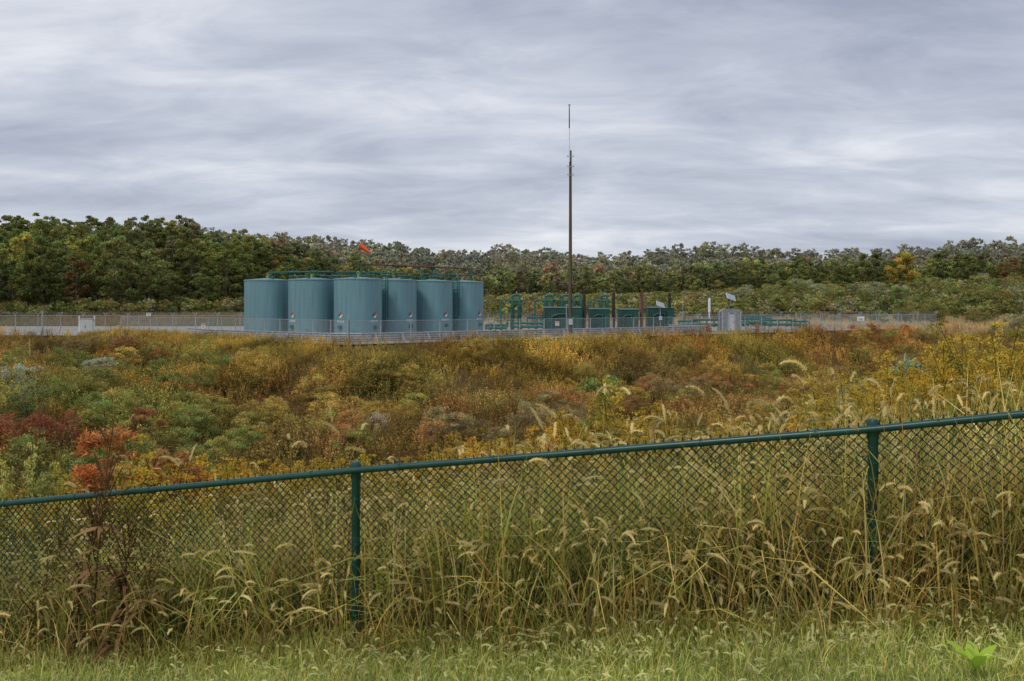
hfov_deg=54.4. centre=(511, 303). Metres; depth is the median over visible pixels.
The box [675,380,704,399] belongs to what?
shrub
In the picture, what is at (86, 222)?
deciduous tree
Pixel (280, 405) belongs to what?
shrub
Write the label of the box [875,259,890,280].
deciduous tree
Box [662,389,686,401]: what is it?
shrub
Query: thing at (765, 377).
shrub
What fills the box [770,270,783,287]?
deciduous tree
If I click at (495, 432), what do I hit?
shrub
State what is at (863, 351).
shrub
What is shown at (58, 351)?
shrub
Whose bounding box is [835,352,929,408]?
shrub
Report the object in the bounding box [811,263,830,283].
deciduous tree
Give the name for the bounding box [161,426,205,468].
shrub
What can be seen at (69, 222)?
deciduous tree
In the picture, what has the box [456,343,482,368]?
shrub
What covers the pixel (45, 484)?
shrub
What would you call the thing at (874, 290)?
shrub
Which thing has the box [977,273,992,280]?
shrub
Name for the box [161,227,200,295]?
deciduous tree
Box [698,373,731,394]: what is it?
shrub
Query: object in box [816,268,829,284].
deciduous tree
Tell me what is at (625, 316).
production unit
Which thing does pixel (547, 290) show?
deciduous tree
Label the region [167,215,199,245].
deciduous tree
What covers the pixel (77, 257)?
deciduous tree
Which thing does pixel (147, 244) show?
deciduous tree
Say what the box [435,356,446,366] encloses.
shrub
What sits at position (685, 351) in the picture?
shrub
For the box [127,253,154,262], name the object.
deciduous tree
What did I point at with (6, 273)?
deciduous tree
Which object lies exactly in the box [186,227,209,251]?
deciduous tree
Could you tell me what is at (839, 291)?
shrub
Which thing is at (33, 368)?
shrub
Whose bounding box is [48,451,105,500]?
shrub
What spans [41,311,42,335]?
gate post
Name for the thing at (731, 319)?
door
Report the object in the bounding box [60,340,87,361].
shrub
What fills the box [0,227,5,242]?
deciduous tree
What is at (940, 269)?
deciduous tree
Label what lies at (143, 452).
shrub
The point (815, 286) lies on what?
shrub
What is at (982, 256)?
deciduous tree
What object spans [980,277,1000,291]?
shrub
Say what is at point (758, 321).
pipe manifold
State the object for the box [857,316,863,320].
warning sign
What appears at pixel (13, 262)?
deciduous tree
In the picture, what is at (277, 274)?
deciduous tree
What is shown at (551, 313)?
production unit
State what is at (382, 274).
deciduous tree
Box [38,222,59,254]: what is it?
deciduous tree
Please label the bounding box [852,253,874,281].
deciduous tree
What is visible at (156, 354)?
shrub
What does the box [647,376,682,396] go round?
shrub
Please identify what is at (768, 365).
shrub
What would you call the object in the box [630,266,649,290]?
deciduous tree
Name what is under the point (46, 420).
shrub
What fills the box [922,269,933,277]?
deciduous tree
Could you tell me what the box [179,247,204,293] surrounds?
deciduous tree
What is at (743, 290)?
shrub
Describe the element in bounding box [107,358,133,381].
shrub
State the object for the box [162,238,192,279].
deciduous tree
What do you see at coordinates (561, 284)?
deciduous tree
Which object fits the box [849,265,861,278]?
deciduous tree
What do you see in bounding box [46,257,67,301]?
deciduous tree
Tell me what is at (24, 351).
shrub
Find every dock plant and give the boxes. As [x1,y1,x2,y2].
[4,506,72,667]
[45,487,115,665]
[67,423,129,667]
[88,506,143,673]
[115,522,170,668]
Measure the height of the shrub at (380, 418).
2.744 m
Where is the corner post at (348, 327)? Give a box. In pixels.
[347,316,348,342]
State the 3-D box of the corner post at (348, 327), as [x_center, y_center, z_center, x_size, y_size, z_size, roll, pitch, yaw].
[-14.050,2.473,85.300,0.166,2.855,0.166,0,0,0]
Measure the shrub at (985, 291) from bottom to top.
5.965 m
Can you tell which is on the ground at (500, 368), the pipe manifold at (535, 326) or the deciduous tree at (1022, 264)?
the deciduous tree at (1022, 264)
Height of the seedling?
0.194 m
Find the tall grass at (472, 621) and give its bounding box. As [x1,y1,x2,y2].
[0,351,1023,675]
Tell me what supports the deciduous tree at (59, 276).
on the ground at (500, 368)
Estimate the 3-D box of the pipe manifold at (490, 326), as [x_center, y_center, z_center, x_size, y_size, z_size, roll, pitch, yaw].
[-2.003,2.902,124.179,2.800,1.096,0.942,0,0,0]
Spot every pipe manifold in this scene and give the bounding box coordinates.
[485,323,506,329]
[513,320,543,329]
[526,313,543,328]
[678,318,697,324]
[691,316,717,330]
[742,311,766,329]
[742,315,748,330]
[746,315,772,328]
[760,317,795,329]
[790,319,809,327]
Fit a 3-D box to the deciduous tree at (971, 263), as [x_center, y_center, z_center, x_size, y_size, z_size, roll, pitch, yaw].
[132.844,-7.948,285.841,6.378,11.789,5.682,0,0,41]
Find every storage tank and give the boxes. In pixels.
[244,273,287,331]
[288,273,333,332]
[333,271,382,332]
[382,273,416,332]
[417,275,452,331]
[453,277,483,330]
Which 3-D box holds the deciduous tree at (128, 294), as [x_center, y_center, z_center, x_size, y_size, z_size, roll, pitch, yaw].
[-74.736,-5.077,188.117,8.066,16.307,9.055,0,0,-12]
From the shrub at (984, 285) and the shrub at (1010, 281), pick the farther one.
the shrub at (1010, 281)
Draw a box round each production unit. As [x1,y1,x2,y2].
[543,291,585,328]
[588,293,615,327]
[617,291,642,327]
[645,293,674,326]
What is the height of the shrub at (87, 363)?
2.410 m
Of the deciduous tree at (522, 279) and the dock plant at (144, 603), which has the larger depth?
the deciduous tree at (522, 279)
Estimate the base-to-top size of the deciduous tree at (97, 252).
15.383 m
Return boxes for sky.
[0,0,1023,263]
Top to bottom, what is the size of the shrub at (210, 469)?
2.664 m
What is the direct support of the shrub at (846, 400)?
on the ground at (500, 368)
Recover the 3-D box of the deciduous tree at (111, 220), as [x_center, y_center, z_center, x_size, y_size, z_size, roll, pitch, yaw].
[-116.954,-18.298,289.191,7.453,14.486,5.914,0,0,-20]
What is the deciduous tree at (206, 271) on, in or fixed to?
on the ground at (500, 368)
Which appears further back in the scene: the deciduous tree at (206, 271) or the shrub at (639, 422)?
the deciduous tree at (206, 271)
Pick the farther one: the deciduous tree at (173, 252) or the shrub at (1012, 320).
the deciduous tree at (173, 252)
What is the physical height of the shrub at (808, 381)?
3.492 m
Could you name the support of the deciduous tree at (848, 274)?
on the ground at (500, 368)
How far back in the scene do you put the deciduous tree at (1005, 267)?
280.08 m
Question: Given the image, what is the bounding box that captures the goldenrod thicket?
[0,321,1023,594]
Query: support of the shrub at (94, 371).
on the ground at (500, 368)
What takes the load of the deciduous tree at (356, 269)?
on the ground at (500, 368)
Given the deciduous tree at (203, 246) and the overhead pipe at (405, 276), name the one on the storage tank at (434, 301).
the overhead pipe at (405, 276)
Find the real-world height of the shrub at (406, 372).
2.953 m
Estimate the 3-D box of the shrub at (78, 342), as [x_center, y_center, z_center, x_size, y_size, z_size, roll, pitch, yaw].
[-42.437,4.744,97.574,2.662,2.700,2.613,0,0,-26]
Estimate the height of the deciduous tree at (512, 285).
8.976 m
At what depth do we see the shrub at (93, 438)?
12.04 m
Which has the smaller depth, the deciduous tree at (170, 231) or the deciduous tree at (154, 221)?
the deciduous tree at (170, 231)
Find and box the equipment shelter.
[718,306,741,331]
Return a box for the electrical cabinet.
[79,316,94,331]
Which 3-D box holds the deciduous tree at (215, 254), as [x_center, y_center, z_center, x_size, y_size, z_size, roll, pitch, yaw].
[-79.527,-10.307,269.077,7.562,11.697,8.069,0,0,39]
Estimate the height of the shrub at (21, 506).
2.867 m
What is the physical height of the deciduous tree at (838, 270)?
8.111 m
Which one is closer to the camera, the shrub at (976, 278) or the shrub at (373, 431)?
the shrub at (373, 431)
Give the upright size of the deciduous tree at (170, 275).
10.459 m
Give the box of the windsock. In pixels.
[359,243,369,271]
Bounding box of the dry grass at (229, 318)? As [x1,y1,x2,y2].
[0,310,1022,346]
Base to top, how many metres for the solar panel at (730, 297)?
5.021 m
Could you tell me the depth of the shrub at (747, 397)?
76.88 m
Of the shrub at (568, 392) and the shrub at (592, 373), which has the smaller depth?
the shrub at (568, 392)
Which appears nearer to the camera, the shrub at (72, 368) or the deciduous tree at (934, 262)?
the shrub at (72, 368)
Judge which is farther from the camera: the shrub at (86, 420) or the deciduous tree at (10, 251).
the deciduous tree at (10, 251)
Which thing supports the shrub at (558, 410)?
on the ground at (500, 368)
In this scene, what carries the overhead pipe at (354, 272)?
on the storage tank at (357, 300)
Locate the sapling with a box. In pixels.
[573,374,618,429]
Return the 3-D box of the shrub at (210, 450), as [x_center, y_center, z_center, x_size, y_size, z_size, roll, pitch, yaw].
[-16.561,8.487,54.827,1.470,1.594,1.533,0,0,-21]
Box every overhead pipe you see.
[269,270,333,278]
[289,274,366,278]
[336,271,408,278]
[358,263,471,280]
[367,274,452,279]
[421,273,472,280]
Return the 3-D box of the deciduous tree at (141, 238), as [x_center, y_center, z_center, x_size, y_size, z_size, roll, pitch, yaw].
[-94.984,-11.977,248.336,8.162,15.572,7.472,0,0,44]
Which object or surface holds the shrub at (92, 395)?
on the ground at (500, 368)
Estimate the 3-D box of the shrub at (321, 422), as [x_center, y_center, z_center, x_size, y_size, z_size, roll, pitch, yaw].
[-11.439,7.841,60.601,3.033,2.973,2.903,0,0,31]
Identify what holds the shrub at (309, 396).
on the ground at (500, 368)
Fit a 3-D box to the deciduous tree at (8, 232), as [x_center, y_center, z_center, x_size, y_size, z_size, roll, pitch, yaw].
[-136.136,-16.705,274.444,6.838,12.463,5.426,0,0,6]
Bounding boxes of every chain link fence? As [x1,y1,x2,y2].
[0,406,1023,655]
[13,311,936,329]
[120,316,349,342]
[349,314,936,341]
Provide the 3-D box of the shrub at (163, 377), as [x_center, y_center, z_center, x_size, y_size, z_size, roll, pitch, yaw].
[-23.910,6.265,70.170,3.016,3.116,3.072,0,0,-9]
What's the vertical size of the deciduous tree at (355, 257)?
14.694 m
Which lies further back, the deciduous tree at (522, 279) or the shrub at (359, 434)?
the deciduous tree at (522, 279)
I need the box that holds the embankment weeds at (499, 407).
[0,320,1023,520]
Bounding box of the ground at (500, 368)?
[0,262,1023,680]
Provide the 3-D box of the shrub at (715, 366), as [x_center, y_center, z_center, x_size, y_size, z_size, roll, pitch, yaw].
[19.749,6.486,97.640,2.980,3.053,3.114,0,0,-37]
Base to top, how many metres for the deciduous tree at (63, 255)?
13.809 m
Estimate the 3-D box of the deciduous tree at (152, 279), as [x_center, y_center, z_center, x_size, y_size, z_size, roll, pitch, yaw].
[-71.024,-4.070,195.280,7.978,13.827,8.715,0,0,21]
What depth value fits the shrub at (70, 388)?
64.00 m
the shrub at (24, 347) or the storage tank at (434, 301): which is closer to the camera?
the shrub at (24, 347)
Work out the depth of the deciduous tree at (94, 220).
272.67 m
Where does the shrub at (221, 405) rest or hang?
on the ground at (500, 368)
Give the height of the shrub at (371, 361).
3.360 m
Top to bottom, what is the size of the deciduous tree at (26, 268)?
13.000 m
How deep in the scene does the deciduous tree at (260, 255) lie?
256.48 m
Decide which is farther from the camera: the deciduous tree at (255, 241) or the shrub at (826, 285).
the deciduous tree at (255, 241)
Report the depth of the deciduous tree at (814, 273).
263.70 m
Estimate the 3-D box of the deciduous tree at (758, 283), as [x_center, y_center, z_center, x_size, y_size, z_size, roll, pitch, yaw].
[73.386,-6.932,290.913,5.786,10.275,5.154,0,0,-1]
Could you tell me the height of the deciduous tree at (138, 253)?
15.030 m
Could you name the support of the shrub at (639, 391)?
on the ground at (500, 368)
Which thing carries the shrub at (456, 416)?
on the ground at (500, 368)
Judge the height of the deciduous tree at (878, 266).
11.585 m
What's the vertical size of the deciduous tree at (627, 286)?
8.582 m
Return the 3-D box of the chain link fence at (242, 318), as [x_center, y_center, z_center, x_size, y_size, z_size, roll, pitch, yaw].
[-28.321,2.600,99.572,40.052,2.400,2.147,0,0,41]
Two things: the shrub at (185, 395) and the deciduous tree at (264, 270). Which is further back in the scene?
the deciduous tree at (264, 270)
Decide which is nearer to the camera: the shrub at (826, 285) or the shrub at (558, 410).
the shrub at (558, 410)
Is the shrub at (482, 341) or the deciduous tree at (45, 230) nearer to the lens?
the shrub at (482, 341)
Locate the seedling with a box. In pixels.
[945,639,999,680]
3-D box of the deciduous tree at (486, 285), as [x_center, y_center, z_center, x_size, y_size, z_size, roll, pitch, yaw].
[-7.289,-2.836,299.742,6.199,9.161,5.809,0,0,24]
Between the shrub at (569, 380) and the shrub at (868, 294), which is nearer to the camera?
the shrub at (569, 380)
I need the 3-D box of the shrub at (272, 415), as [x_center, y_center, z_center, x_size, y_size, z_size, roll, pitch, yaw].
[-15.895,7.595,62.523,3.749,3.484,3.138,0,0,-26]
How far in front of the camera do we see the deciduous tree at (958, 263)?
241.66 m
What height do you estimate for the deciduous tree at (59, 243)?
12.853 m
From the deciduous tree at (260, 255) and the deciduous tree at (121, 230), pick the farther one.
the deciduous tree at (260, 255)
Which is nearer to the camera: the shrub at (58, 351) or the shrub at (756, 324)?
the shrub at (58, 351)
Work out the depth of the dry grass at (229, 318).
165.06 m
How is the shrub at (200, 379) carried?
on the ground at (500, 368)
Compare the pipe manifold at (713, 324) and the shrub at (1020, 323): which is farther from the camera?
the shrub at (1020, 323)
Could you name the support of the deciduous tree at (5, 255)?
on the ground at (500, 368)
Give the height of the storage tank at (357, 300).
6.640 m
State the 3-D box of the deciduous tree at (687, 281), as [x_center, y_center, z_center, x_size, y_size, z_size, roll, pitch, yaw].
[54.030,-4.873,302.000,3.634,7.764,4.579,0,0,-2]
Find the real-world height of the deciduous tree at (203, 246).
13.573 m
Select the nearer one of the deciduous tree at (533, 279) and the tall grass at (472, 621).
the tall grass at (472, 621)
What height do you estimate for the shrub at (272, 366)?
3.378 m
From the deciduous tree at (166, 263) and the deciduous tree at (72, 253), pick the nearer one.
the deciduous tree at (166, 263)
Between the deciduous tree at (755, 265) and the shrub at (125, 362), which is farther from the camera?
the deciduous tree at (755, 265)
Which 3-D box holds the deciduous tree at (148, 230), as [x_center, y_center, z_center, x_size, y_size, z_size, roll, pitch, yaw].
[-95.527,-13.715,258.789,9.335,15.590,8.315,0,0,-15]
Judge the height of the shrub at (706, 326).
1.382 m
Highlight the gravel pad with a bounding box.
[0,326,900,344]
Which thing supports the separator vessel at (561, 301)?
on the gravel pad
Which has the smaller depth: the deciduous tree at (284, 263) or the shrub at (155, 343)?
the shrub at (155, 343)
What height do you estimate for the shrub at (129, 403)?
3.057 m
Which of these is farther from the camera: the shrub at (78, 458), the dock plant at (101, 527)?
the shrub at (78, 458)
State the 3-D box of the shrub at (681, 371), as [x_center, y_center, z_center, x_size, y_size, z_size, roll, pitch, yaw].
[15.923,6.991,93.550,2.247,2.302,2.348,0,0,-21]
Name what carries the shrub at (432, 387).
on the ground at (500, 368)
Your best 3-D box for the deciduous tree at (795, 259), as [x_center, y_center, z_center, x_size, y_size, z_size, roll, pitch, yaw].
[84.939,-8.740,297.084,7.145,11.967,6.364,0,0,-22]
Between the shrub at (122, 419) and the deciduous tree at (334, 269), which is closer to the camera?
the shrub at (122, 419)
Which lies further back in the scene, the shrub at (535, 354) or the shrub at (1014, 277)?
the shrub at (1014, 277)
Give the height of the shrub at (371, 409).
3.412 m
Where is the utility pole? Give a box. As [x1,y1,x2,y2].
[567,104,573,336]
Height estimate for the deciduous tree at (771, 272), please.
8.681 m
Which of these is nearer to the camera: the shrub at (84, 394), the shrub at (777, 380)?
the shrub at (84, 394)
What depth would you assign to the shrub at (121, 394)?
59.37 m
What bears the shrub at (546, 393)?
on the ground at (500, 368)
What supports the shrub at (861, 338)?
on the ground at (500, 368)
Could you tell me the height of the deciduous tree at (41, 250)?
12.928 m
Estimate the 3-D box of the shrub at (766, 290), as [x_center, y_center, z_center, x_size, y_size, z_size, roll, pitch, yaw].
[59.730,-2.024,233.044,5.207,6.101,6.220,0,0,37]
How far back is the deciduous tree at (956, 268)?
251.99 m
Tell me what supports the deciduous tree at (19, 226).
on the ground at (500, 368)
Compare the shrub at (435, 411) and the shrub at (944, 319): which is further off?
the shrub at (944, 319)
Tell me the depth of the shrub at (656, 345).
100.71 m
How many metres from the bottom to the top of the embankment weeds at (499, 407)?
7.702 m
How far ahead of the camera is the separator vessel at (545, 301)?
133.78 m
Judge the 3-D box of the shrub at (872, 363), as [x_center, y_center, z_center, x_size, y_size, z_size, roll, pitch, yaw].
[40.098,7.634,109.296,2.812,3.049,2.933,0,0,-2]
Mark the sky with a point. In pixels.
(434, 125)
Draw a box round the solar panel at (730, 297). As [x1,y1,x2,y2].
[726,293,735,305]
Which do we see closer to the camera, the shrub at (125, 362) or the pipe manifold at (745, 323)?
the shrub at (125, 362)
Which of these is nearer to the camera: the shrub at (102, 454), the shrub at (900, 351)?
the shrub at (102, 454)
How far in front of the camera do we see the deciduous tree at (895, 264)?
233.59 m
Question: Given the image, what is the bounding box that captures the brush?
[0,278,1023,321]
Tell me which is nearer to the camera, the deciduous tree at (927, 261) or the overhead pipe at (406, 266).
the overhead pipe at (406, 266)
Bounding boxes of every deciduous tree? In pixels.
[0,215,14,233]
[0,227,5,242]
[0,231,11,253]
[0,234,9,257]
[0,243,13,282]
[0,246,15,258]
[0,260,20,299]
[0,266,29,303]
[3,259,61,304]
[5,221,27,241]
[5,245,24,258]
[6,231,40,293]
[7,215,25,243]
[8,251,52,304]
[10,216,30,247]
[23,212,48,239]
[23,236,62,304]
[26,223,44,252]
[27,235,48,264]
[30,216,66,255]
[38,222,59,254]
[38,243,72,286]
[46,238,70,262]
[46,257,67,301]
[51,262,77,301]
[53,229,72,262]
[56,235,82,275]
[58,255,85,298]
[60,256,90,303]
[62,218,75,235]
[63,250,78,282]
[67,221,86,244]
[68,223,90,249]
[71,233,107,301]
[76,219,91,237]
[78,215,102,241]
[81,241,110,300]
[83,230,106,298]
[85,230,118,260]
[94,235,137,307]
[99,223,142,291]
[101,226,125,247]
[102,216,117,230]
[109,257,154,300]
[114,220,142,254]
[117,225,146,256]
[117,269,141,298]
[124,217,144,239]
[125,240,148,277]
[127,240,162,296]
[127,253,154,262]
[128,248,169,305]
[135,215,162,247]
[136,266,157,295]
[137,221,162,255]
[146,259,173,300]
[154,217,177,244]
[156,235,188,284]
[157,226,180,269]
[158,264,183,303]
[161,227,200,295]
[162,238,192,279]
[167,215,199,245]
[173,217,203,260]
[173,244,213,292]
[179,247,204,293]
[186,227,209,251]
[186,272,216,298]
[191,260,221,294]
[191,277,219,300]
[192,238,212,277]
[197,233,212,258]
[204,242,227,281]
[206,246,223,272]
[209,249,243,302]
[212,253,243,289]
[215,262,246,293]
[217,239,251,272]
[228,228,253,264]
[228,253,257,296]
[241,236,272,280]
[244,273,265,279]
[250,266,264,274]
[252,248,275,273]
[259,267,276,278]
[261,246,284,269]
[262,253,282,274]
[268,268,284,278]
[270,246,289,261]
[277,261,294,279]
[282,254,292,265]
[284,258,301,278]
[299,266,314,273]
[304,250,327,270]
[306,262,321,274]
[317,258,335,277]
[327,267,338,277]
[339,267,348,277]
[345,253,364,274]
[354,267,368,277]
[376,269,388,278]
[405,269,421,279]
[442,269,455,280]
[483,280,498,296]
[505,279,518,293]
[514,267,529,293]
[524,271,543,293]
[540,277,554,293]
[549,276,566,293]
[573,266,595,293]
[596,281,614,292]
[620,276,635,293]
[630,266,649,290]
[641,278,653,292]
[650,275,663,291]
[660,271,678,292]
[684,275,696,289]
[689,279,703,292]
[708,263,725,289]
[711,280,726,291]
[722,264,740,287]
[737,268,753,287]
[740,266,753,286]
[750,258,770,286]
[753,263,771,288]
[763,274,784,288]
[767,266,787,284]
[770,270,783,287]
[771,268,787,284]
[784,267,804,284]
[786,255,807,277]
[787,259,808,284]
[798,263,813,280]
[801,258,813,275]
[803,267,818,283]
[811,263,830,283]
[814,272,832,284]
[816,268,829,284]
[826,261,841,281]
[829,265,853,287]
[841,267,853,282]
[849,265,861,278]
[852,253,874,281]
[865,253,885,282]
[869,257,884,275]
[871,268,888,287]
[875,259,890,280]
[883,251,920,285]
[890,251,912,281]
[918,259,933,278]
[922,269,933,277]
[924,259,947,277]
[927,253,946,271]
[931,249,952,279]
[947,253,973,279]
[947,257,968,278]
[956,253,979,283]
[967,256,979,275]
[974,257,992,276]
[975,251,993,275]
[986,264,1002,278]
[995,254,1021,281]
[996,260,1014,278]
[1012,253,1023,277]
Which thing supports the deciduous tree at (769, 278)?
on the ground at (500, 368)
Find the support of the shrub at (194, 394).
on the ground at (500, 368)
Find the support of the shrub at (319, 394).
on the ground at (500, 368)
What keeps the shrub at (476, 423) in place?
on the ground at (500, 368)
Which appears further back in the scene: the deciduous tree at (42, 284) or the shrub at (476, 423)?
the deciduous tree at (42, 284)
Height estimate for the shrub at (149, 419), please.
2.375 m
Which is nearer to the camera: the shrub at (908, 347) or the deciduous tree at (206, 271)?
the shrub at (908, 347)
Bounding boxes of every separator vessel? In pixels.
[500,292,521,329]
[534,292,554,324]
[550,292,568,305]
[564,293,582,327]
[589,293,609,307]
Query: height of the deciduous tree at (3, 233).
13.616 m
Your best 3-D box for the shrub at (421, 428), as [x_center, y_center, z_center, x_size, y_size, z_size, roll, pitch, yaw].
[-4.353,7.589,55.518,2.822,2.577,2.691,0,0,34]
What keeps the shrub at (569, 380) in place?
on the ground at (500, 368)
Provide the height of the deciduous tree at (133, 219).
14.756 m
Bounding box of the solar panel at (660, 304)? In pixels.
[656,301,664,326]
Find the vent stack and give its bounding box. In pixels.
[708,298,711,330]
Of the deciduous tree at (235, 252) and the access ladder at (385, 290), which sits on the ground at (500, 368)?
the deciduous tree at (235, 252)
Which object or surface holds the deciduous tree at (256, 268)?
on the ground at (500, 368)
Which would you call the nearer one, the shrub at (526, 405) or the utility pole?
the shrub at (526, 405)
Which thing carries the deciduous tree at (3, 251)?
on the ground at (500, 368)
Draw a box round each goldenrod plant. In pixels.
[0,442,49,631]
[13,507,73,593]
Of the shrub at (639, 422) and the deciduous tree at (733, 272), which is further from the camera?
the deciduous tree at (733, 272)
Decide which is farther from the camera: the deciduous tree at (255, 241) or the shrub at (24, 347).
the deciduous tree at (255, 241)
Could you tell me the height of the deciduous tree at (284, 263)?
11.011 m
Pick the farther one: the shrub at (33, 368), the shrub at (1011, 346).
the shrub at (1011, 346)
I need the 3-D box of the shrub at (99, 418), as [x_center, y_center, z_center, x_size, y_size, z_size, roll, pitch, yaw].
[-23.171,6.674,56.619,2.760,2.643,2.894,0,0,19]
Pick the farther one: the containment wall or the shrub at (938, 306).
the shrub at (938, 306)
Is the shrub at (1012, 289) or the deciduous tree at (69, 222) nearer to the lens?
the shrub at (1012, 289)
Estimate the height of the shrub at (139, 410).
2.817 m
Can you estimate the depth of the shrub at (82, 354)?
87.15 m
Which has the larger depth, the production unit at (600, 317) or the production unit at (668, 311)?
the production unit at (668, 311)
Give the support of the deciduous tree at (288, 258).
on the ground at (500, 368)
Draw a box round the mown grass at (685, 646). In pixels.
[0,584,1023,680]
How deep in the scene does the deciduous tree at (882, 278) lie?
231.32 m
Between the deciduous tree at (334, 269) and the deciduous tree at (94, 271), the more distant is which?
the deciduous tree at (334, 269)
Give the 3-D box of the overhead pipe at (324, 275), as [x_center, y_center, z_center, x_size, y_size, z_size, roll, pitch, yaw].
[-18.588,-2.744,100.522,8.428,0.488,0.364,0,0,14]
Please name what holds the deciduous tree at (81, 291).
on the ground at (500, 368)
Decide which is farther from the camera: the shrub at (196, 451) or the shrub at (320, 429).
the shrub at (320, 429)
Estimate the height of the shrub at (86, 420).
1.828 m
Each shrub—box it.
[0,346,35,360]
[0,356,21,369]
[0,362,37,393]
[0,412,30,455]
[0,433,56,486]
[0,489,41,519]
[5,378,51,417]
[13,468,79,514]
[16,342,33,355]
[17,412,61,453]
[19,365,48,381]
[40,347,82,368]
[40,410,84,449]
[43,376,79,411]
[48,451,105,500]
[53,360,70,372]
[58,366,81,375]
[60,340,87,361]
[66,357,84,368]
[67,339,92,360]
[67,374,105,400]
[67,425,166,543]
[68,409,100,432]
[69,349,96,367]
[74,391,104,413]
[74,399,122,430]
[79,366,120,390]
[81,358,105,373]
[81,391,112,427]
[81,446,132,486]
[84,335,103,352]
[89,356,118,372]
[91,381,110,395]
[95,387,143,427]
[102,404,130,425]
[104,331,134,352]
[105,434,154,479]
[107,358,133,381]
[108,346,142,371]
[111,335,138,357]
[112,384,159,417]
[112,398,154,438]
[117,413,150,431]
[117,413,153,444]
[127,407,165,441]
[127,447,212,534]
[129,355,146,365]
[132,428,187,459]
[136,358,177,384]
[147,341,169,358]
[147,344,171,363]
[149,449,194,475]
[152,371,191,403]
[155,399,188,436]
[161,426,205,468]
[166,406,190,429]
[168,400,222,444]
[172,443,214,471]
[174,391,201,419]
[176,405,215,441]
[179,338,215,366]
[180,391,211,413]
[181,373,221,399]
[181,464,221,476]
[191,376,218,391]
[191,392,236,426]
[197,354,237,388]
[203,436,245,476]
[203,444,219,460]
[221,410,269,449]
[223,427,265,466]
[228,417,254,431]
[230,347,257,371]
[230,399,287,437]
[234,345,275,374]
[238,424,272,455]
[242,353,282,387]
[255,372,277,390]
[257,398,290,424]
[259,395,289,414]
[260,412,316,457]
[275,434,302,458]
[291,373,334,406]
[304,393,348,427]
[304,409,339,437]
[308,391,342,419]
[315,426,336,446]
[325,407,368,434]
[325,422,361,456]
[327,426,378,468]
[344,356,391,392]
[347,395,366,409]
[347,418,384,450]
[348,400,395,430]
[361,411,393,443]
[388,398,432,430]
[390,362,422,389]
[393,381,420,403]
[400,392,429,416]
[411,417,459,454]
[421,378,449,401]
[421,406,462,448]
[431,412,481,455]
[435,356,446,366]
[450,413,485,446]
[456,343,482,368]
[461,336,496,367]
[482,426,514,448]
[486,426,520,450]
[502,400,550,441]
[510,404,544,431]
[523,350,542,365]
[534,388,566,410]
[542,407,579,434]
[550,402,585,431]
[561,378,575,389]
[563,390,580,405]
[567,403,622,429]
[568,362,598,384]
[573,346,586,356]
[574,401,600,419]
[595,379,636,412]
[615,385,652,418]
[615,394,649,422]
[630,416,649,438]
[632,381,656,403]
[633,379,653,387]
[635,372,663,396]
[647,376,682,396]
[650,342,662,351]
[662,388,693,406]
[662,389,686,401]
[669,338,699,363]
[672,367,691,381]
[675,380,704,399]
[676,395,699,410]
[686,376,717,389]
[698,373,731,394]
[699,355,728,377]
[702,325,711,332]
[733,284,756,298]
[741,383,753,390]
[741,393,759,404]
[744,395,777,409]
[744,400,779,429]
[750,403,773,420]
[752,323,760,332]
[755,369,786,390]
[757,362,777,378]
[758,283,777,299]
[761,375,793,402]
[775,374,813,403]
[782,278,812,294]
[785,377,825,401]
[788,289,803,300]
[796,397,822,415]
[800,280,811,287]
[805,370,831,380]
[808,283,825,293]
[809,350,827,365]
[813,371,839,378]
[816,280,836,295]
[823,283,849,299]
[824,381,843,393]
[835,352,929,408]
[835,391,866,408]
[840,377,856,394]
[845,347,874,369]
[847,325,857,332]
[850,289,875,310]
[850,326,875,346]
[862,281,887,303]
[866,321,877,330]
[867,360,888,373]
[869,310,890,322]
[870,366,896,386]
[880,328,904,347]
[883,284,915,302]
[888,287,911,307]
[890,343,916,358]
[890,349,901,355]
[892,309,902,320]
[892,354,919,369]
[897,295,931,322]
[899,324,909,334]
[910,277,933,297]
[914,324,940,343]
[920,299,950,322]
[925,276,947,297]
[927,310,948,321]
[940,283,963,296]
[964,275,987,287]
[965,305,989,323]
[971,285,1006,305]
[975,284,998,294]
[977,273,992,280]
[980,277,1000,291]
[986,323,1011,337]
[995,289,1016,304]
[999,313,1019,329]
[1000,276,1016,286]
[1002,329,1023,341]
[1005,271,1023,282]
[1006,342,1019,351]
[1007,287,1021,303]
[1014,315,1023,328]
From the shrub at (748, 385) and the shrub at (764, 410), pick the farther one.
the shrub at (748, 385)
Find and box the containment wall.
[187,325,711,341]
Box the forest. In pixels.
[0,221,1023,301]
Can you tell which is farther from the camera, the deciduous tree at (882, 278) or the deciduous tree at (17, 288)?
the deciduous tree at (882, 278)
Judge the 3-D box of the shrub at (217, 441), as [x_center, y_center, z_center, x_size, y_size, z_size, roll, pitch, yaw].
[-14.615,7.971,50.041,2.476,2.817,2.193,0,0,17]
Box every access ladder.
[382,279,387,332]
[452,278,459,330]

